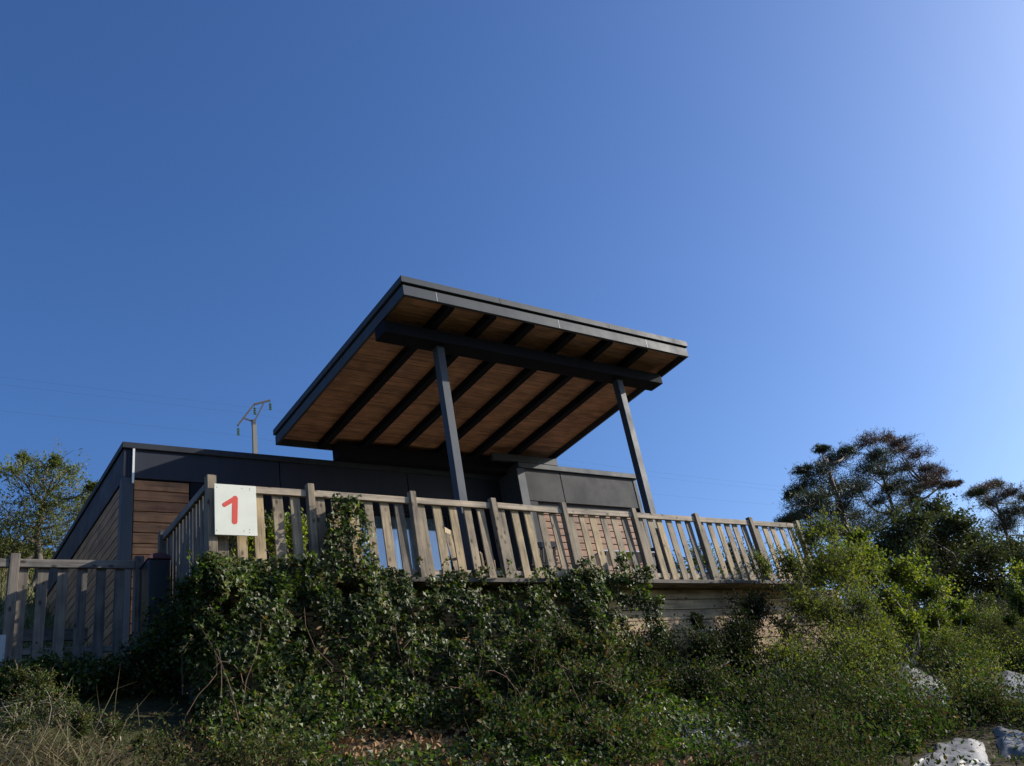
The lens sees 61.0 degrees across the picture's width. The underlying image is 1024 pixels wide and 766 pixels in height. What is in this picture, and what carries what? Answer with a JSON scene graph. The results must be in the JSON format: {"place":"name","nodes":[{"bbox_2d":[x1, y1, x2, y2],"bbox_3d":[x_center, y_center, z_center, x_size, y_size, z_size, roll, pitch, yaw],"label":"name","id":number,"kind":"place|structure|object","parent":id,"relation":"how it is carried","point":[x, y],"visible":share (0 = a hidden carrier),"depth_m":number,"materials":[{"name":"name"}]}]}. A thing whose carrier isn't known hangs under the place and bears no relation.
{"place":"outdoors","nodes":[
{"label":"outdoors","id":0,"kind":"place"},
{"bbox_2d":[0,539,91,658],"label":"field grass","id":1,"kind":"structure","parent":0,"point":[30,595],"depth_m":16.52,"materials":[{"name":"green plant"}]},
{"bbox_2d":[0,573,1023,765],"bbox_3d":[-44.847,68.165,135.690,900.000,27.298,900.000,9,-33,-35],"label":"ground","id":2,"kind":"structure","parent":0,"point":[149,706],"depth_m":8.25,"materials":[{"name":"soil"}]},
{"bbox_2d":[0,520,58,571],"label":"field bush","id":3,"kind":"object","parent":2,"relation":"on","point":[2,556],"visible":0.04,"depth_m":24.29,"materials":[{"name":"green plant"}]},
{"bbox_2d":[0,627,87,666],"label":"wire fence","id":4,"kind":"object","parent":2,"relation":"on","point":[48,634],"visible":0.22,"depth_m":12.72,"materials":[{"name":"metal"}]},
{"bbox_2d":[0,658,95,765],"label":"weed plant","id":5,"kind":"object","parent":2,"relation":"on","point":[20,675],"visible":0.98,"depth_m":6.58,"materials":[{"name":"green plant"}]},
{"bbox_2d":[0,438,97,590],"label":"broadleaf tree","id":6,"kind":"object","parent":2,"relation":"on","point":[36,537],"visible":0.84,"depth_m":21.40,"materials":[{"name":"green plant"}]},
{"bbox_2d":[0,553,143,673],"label":"picket fence","id":7,"kind":"object","parent":2,"relation":"on","point":[11,639],"visible":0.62,"depth_m":9.80,"materials":[{"name":"grey wood"}]},
{"bbox_2d":[0,671,169,765],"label":"dry grass tussock","id":8,"kind":"object","parent":2,"relation":"on","point":[53,752],"visible":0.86,"depth_m":6.32,"materials":[{"name":"plant"}]},
{"bbox_2d":[0,558,229,705],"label":"ivy hedge","id":9,"kind":"object","parent":2,"relation":"on","point":[158,660],"visible":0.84,"depth_m":8.88,"materials":[{"name":"green plant"}]},
{"bbox_2d":[69,711,191,765],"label":"weed plant","id":10,"kind":"object","parent":2,"relation":"on","point":[82,730],"visible":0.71,"depth_m":6.73,"materials":[{"name":"green plant"}]},
{"bbox_2d":[139,552,170,650],"bbox_3d":[-4.136,2.706,10.039,0.260,1.412,0.410,9,-33,-35],"label":"storage bin","id":11,"kind":"object","parent":2,"relation":"on","point":[155,570],"visible":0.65,"depth_m":10.09,"materials":[{"name":"black plastic"}]},
{"bbox_2d":[0,669,398,765],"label":"ground cover","id":12,"kind":"object","parent":2,"relation":"on","point":[244,762],"visible":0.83,"depth_m":6.84,"materials":[{"name":"green plant"}]},
{"bbox_2d":[194,621,244,753],"bbox_3d":[-2.631,2.738,7.832,0.524,1.324,0.117,-19,-28,15],"label":"bramble cane","id":13,"kind":"object","parent":2,"relation":"on","point":[198,625],"visible":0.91,"depth_m":7.88,"materials":[{"name":"brown plant"}]},
{"bbox_2d":[237,399,271,453],"bbox_3d":[-9.522,4.759,32.580,1.461,9.514,0.200,9,-33,-35],"label":"power pole","id":14,"kind":"object","parent":2,"relation":"on","point":[254,437],"visible":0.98,"depth_m":34.04,"materials":[{"name":"metal"}]},
{"bbox_2d":[0,384,976,498],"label":"power line","id":15,"kind":"object","parent":14,"relation":"attached to","point":[278,418],"visible":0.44,"depth_m":33.95,"materials":[{"name":"metal"}]},
{"bbox_2d":[7,411,993,509],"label":"power line","id":16,"kind":"object","parent":14,"relation":"attached to","point":[232,434],"visible":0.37,"depth_m":32.17,"materials":[{"name":"metal"}]},
{"bbox_2d":[4,377,1014,495],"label":"power line","id":17,"kind":"object","parent":14,"relation":"attached to","point":[279,411],"visible":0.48,"depth_m":33.61,"materials":[{"name":"metal"}]},
{"bbox_2d":[33,275,688,662],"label":"building","id":18,"kind":"structure","parent":2,"relation":"on","point":[423,389],"depth_m":14.64,"materials":[{"name":"wood"}]},
{"bbox_2d":[359,510,386,568],"bbox_3d":[-2.301,3.333,14.746,0.620,2.450,0.077,9,-33,-35],"label":"glazed door","id":19,"kind":"structure","parent":18,"relation":"in","point":[377,517],"depth_m":15.16,"materials":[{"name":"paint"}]},
{"bbox_2d":[390,512,417,576],"bbox_3d":[-1.782,3.420,15.110,0.620,2.450,0.077,9,-33,-35],"label":"glazed door","id":20,"kind":"structure","parent":18,"relation":"in","point":[393,521],"depth_m":15.44,"materials":[{"name":"glass"}]},
{"bbox_2d":[426,514,453,576],"bbox_3d":[-1.263,3.506,15.474,0.620,2.450,0.077,9,-33,-35],"label":"glazed door","id":21,"kind":"structure","parent":18,"relation":"in","point":[430,521],"depth_m":15.83,"materials":[{"name":"glass"}]},
{"bbox_2d":[448,515,481,566],"bbox_3d":[-0.752,3.591,15.833,0.600,2.450,0.077,9,-33,-35],"label":"glazed door","id":22,"kind":"structure","parent":18,"relation":"in","point":[474,518],"depth_m":16.33,"materials":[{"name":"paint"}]},
{"bbox_2d":[174,714,701,765],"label":"ground cover","id":23,"kind":"object","parent":2,"relation":"on","point":[377,744],"visible":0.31,"depth_m":7.67,"materials":[{"name":"green plant"}]},
{"bbox_2d":[177,549,797,765],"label":"ivy hedge","id":24,"kind":"object","parent":2,"relation":"on","point":[418,703],"visible":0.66,"depth_m":9.19,"materials":[{"name":"green plant"}]},
{"bbox_2d":[174,575,855,705],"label":"deck","id":25,"kind":"structure","parent":2,"relation":"on","point":[683,598],"depth_m":12.73,"materials":[{"name":"brown wood"}]},
{"bbox_2d":[158,484,205,608],"bbox_3d":[-3.752,2.253,9.898,0.110,1.754,1.720,9,-33,-35],"label":"picket fence","id":26,"kind":"object","parent":25,"relation":"on","point":[181,534],"visible":0.49,"depth_m":10.07,"materials":[{"name":"grey wood"}]},
{"bbox_2d":[228,503,309,575],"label":"potted shrub","id":27,"kind":"object","parent":25,"relation":"on","point":[269,534],"visible":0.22,"depth_m":10.52,"materials":[{"name":"green plant"}]},
{"bbox_2d":[444,527,495,569],"bbox_3d":[-0.566,2.616,12.549,0.594,1.168,0.550,-18,-27,14],"label":"garden chair","id":28,"kind":"object","parent":25,"relation":"on","point":[449,540],"visible":0.31,"depth_m":12.57,"materials":[{"name":"brown wood"}]},
{"bbox_2d":[204,474,813,584],"bbox_3d":[0.971,2.302,12.391,10.553,1.259,0.126,9,-33,-35],"label":"picket fence","id":29,"kind":"object","parent":25,"relation":"on","point":[316,512],"visible":0.68,"depth_m":11.71,"materials":[{"name":"brown wood"}]},
{"bbox_2d":[214,483,256,536],"bbox_3d":[-3.048,1.401,9.582,0.467,0.590,0.019,9,-33,-35],"label":"number board","id":30,"kind":"object","parent":29,"relation":"attached to","point":[235,511],"visible":1,"depth_m":9.57,"materials":[{"name":"white plastic"}]},
{"bbox_2d":[314,492,387,585],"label":"climbing ivy","id":31,"kind":"object","parent":29,"relation":"attached to","point":[348,506],"visible":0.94,"depth_m":10.13,"materials":[{"name":"green plant"}]},
{"bbox_2d":[516,542,557,577],"bbox_3d":[0.418,2.969,13.319,0.550,0.908,0.586,5,-30,-28],"label":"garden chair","id":32,"kind":"object","parent":25,"relation":"on","point":[541,547],"visible":0.27,"depth_m":13.25,"materials":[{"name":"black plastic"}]},
{"bbox_2d":[576,556,605,585],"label":"climbing ivy","id":33,"kind":"object","parent":25,"relation":"attached to","point":[582,561],"visible":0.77,"depth_m":12.06,"materials":[{"name":"green plant"}]},
{"bbox_2d":[614,551,638,586],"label":"climbing ivy","id":34,"kind":"object","parent":25,"relation":"attached to","point":[619,557],"visible":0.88,"depth_m":12.46,"materials":[{"name":"green plant"}]},
{"bbox_2d":[429,616,695,765],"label":"bramble patch","id":35,"kind":"object","parent":2,"relation":"on","point":[600,675],"visible":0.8,"depth_m":8.87,"materials":[{"name":"green plant"}]},
{"bbox_2d":[672,550,697,573],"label":"garden bush","id":36,"kind":"object","parent":2,"relation":"on","point":[677,566],"visible":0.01,"depth_m":23.97,"materials":[{"name":"green plant"}]},
{"bbox_2d":[675,539,723,579],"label":"garden bush","id":37,"kind":"object","parent":2,"relation":"on","point":[695,561],"visible":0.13,"depth_m":24.77,"materials":[{"name":"green plant"}]},
{"bbox_2d":[621,577,790,710],"bbox_3d":[2.893,3.899,11.954,3.877,2.531,1.704,9,-33,-35],"label":"shrub","id":38,"kind":"object","parent":2,"relation":"on","point":[736,635],"visible":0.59,"depth_m":11.93,"materials":[{"name":"green plant"}]},
{"bbox_2d":[673,718,752,747],"bbox_3d":[2.074,3.618,9.129,0.936,0.720,3.014,-14,-27,7],"label":"limestone boulder","id":39,"kind":"object","parent":2,"relation":"on","point":[739,744],"visible":0.15,"depth_m":8.47,"materials":[{"name":"grey stone"}]},
{"bbox_2d":[436,590,1023,765],"bbox_3d":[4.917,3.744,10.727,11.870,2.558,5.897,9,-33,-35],"label":"ground cover","id":40,"kind":"object","parent":2,"relation":"on","point":[725,758],"visible":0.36,"depth_m":8.44,"materials":[{"name":"green plant"}]},
{"bbox_2d":[589,622,874,726],"bbox_3d":[2.357,3.658,10.407,3.515,1.781,2.985,9,-33,-35],"label":"ground cover","id":41,"kind":"object","parent":2,"relation":"on","point":[683,688],"visible":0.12,"depth_m":10.41,"materials":[{"name":"green plant"}]},
{"bbox_2d":[711,530,767,579],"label":"garden bush","id":42,"kind":"object","parent":2,"relation":"on","point":[734,561],"visible":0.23,"depth_m":25.80,"materials":[{"name":"green plant"}]},
{"bbox_2d":[726,497,912,679],"bbox_3d":[4.876,3.344,13.744,2.076,3.297,5.233,-31,-33,34],"label":"shrub","id":43,"kind":"object","parent":2,"relation":"on","point":[854,606],"visible":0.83,"depth_m":13.55,"materials":[{"name":"green plant"}]},
{"bbox_2d":[761,441,882,609],"bbox_3d":[13.524,6.754,35.472,8.494,10.412,4.732,9,-33,-35],"label":"pine tree","id":44,"kind":"object","parent":2,"relation":"on","point":[811,500],"visible":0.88,"depth_m":35.98,"materials":[{"name":"green plant"}]},
{"bbox_2d":[723,633,933,717],"bbox_3d":[3.909,3.910,10.738,1.894,1.626,4.060,-30,-33,34],"label":"shrub","id":45,"kind":"object","parent":2,"relation":"on","point":[760,691],"visible":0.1,"depth_m":10.51,"materials":[{"name":"green plant"}]},
{"bbox_2d":[774,539,926,616],"bbox_3d":[13.182,8.196,31.790,8.689,4.650,4.477,9,-33,-35],"label":"bush","id":46,"kind":"object","parent":2,"relation":"on","point":[890,584],"visible":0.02,"depth_m":31.09,"materials":[{"name":"green plant"}]},
{"bbox_2d":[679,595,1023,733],"bbox_3d":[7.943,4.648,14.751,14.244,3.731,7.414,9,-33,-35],"label":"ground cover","id":47,"kind":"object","parent":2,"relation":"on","point":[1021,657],"visible":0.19,"depth_m":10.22,"materials":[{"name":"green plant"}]},
{"bbox_2d":[720,587,1023,735],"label":"ground cover","id":48,"kind":"object","parent":2,"relation":"on","point":[964,676],"visible":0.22,"depth_m":12.85,"materials":[{"name":"green plant"}]},
{"bbox_2d":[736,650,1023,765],"bbox_3d":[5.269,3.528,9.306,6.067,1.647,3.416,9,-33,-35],"label":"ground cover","id":49,"kind":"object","parent":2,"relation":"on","point":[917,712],"visible":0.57,"depth_m":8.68,"materials":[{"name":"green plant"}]},
{"bbox_2d":[803,612,968,688],"bbox_3d":[5.486,4.218,12.761,1.366,1.936,8.272,-31,-33,34],"label":"shrub","id":50,"kind":"object","parent":2,"relation":"on","point":[950,637],"visible":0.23,"depth_m":13.64,"materials":[{"name":"green plant"}]},
{"bbox_2d":[838,427,964,611],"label":"pine tree","id":51,"kind":"object","parent":2,"relation":"on","point":[929,479],"visible":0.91,"depth_m":41.66,"materials":[{"name":"green plant"}]},
{"bbox_2d":[839,524,980,664],"bbox_3d":[7.944,4.218,17.033,3.588,3.204,1.431,9,-33,-35],"label":"vine bush","id":52,"kind":"object","parent":2,"relation":"on","point":[929,590],"visible":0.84,"depth_m":16.93,"materials":[{"name":"green plant"}]},
{"bbox_2d":[899,661,949,705],"bbox_3d":[6.051,4.406,12.864,0.774,1.311,6.238,-21,-28,20],"label":"limestone boulder","id":53,"kind":"object","parent":2,"relation":"on","point":[930,678],"visible":0.27,"depth_m":13.56,"materials":[{"name":"grey stone"}]},
{"bbox_2d":[868,484,1001,610],"bbox_3d":[17.338,7.570,35.296,4.536,7.480,9.562,-29,-32,32],"label":"broadleaf tree","id":54,"kind":"object","parent":2,"relation":"on","point":[925,528],"visible":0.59,"depth_m":34.82,"materials":[{"name":"green plant"}]},
{"bbox_2d":[884,648,1007,709],"bbox_3d":[5.914,4.237,11.963,1.200,1.325,6.630,-31,-33,35],"label":"shrub","id":55,"kind":"object","parent":2,"relation":"on","point":[974,663],"visible":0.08,"depth_m":14.20,"materials":[{"name":"green plant"}]},
{"bbox_2d":[871,596,1022,617],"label":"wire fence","id":56,"kind":"object","parent":2,"relation":"on","point":[973,602],"visible":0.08,"depth_m":23.94,"materials":[{"name":"metal"}]},
{"bbox_2d":[915,738,990,765],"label":"limestone boulder","id":57,"kind":"object","parent":2,"relation":"on","point":[979,753],"visible":0.77,"depth_m":7.91,"materials":[{"name":"grey stone"}]},
{"bbox_2d":[939,520,1023,617],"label":"broadleaf tree","id":58,"kind":"object","parent":2,"relation":"on","point":[993,557],"visible":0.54,"depth_m":34.21,"materials":[{"name":"green plant"}]},
{"bbox_2d":[956,476,1023,581],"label":"pine tree","id":59,"kind":"object","parent":2,"relation":"on","point":[1007,523],"visible":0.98,"depth_m":48.73,"materials":[{"name":"green plant"}]},
{"bbox_2d":[956,608,1023,664],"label":"shrub","id":60,"kind":"object","parent":2,"relation":"on","point":[995,627],"visible":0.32,"depth_m":18.23,"materials":[{"name":"green plant"}]},
{"bbox_2d":[992,726,1023,759],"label":"limestone boulder","id":61,"kind":"object","parent":2,"relation":"on","point":[1007,745],"visible":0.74,"depth_m":8.42,"materials":[{"name":"grey stone"}]},
{"bbox_2d":[998,557,1023,641],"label":"vine bush","id":62,"kind":"object","parent":2,"relation":"on","point":[1017,601],"visible":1,"depth_m":17.57,"materials":[{"name":"green plant"}]},
{"bbox_2d":[1000,670,1023,701],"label":"limestone boulder","id":63,"kind":"object","parent":2,"relation":"on","point":[1010,673],"visible":0.35,"depth_m":13.56,"materials":[{"name":"grey stone"}]},
{"bbox_2d":[0,0,1023,629],"label":"sky","id":64,"kind":"structure","parent":0,"point":[203,202],"materials":[{"name":"blue"}]},
{"bbox_2d":[585,550,660,578],"bbox_3d":[1.823,3.203,14.133,1.300,0.750,0.700,9,-33,-35],"label":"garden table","id":65,"kind":"object","parent":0,"point":[607,556],"visible":0.04,"depth_m":14.24,"materials":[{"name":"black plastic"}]},
{"bbox_2d":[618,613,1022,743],"bbox_3d":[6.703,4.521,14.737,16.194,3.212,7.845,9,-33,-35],"label":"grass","id":66,"kind":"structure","parent":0,"point":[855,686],"depth_m":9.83,"materials":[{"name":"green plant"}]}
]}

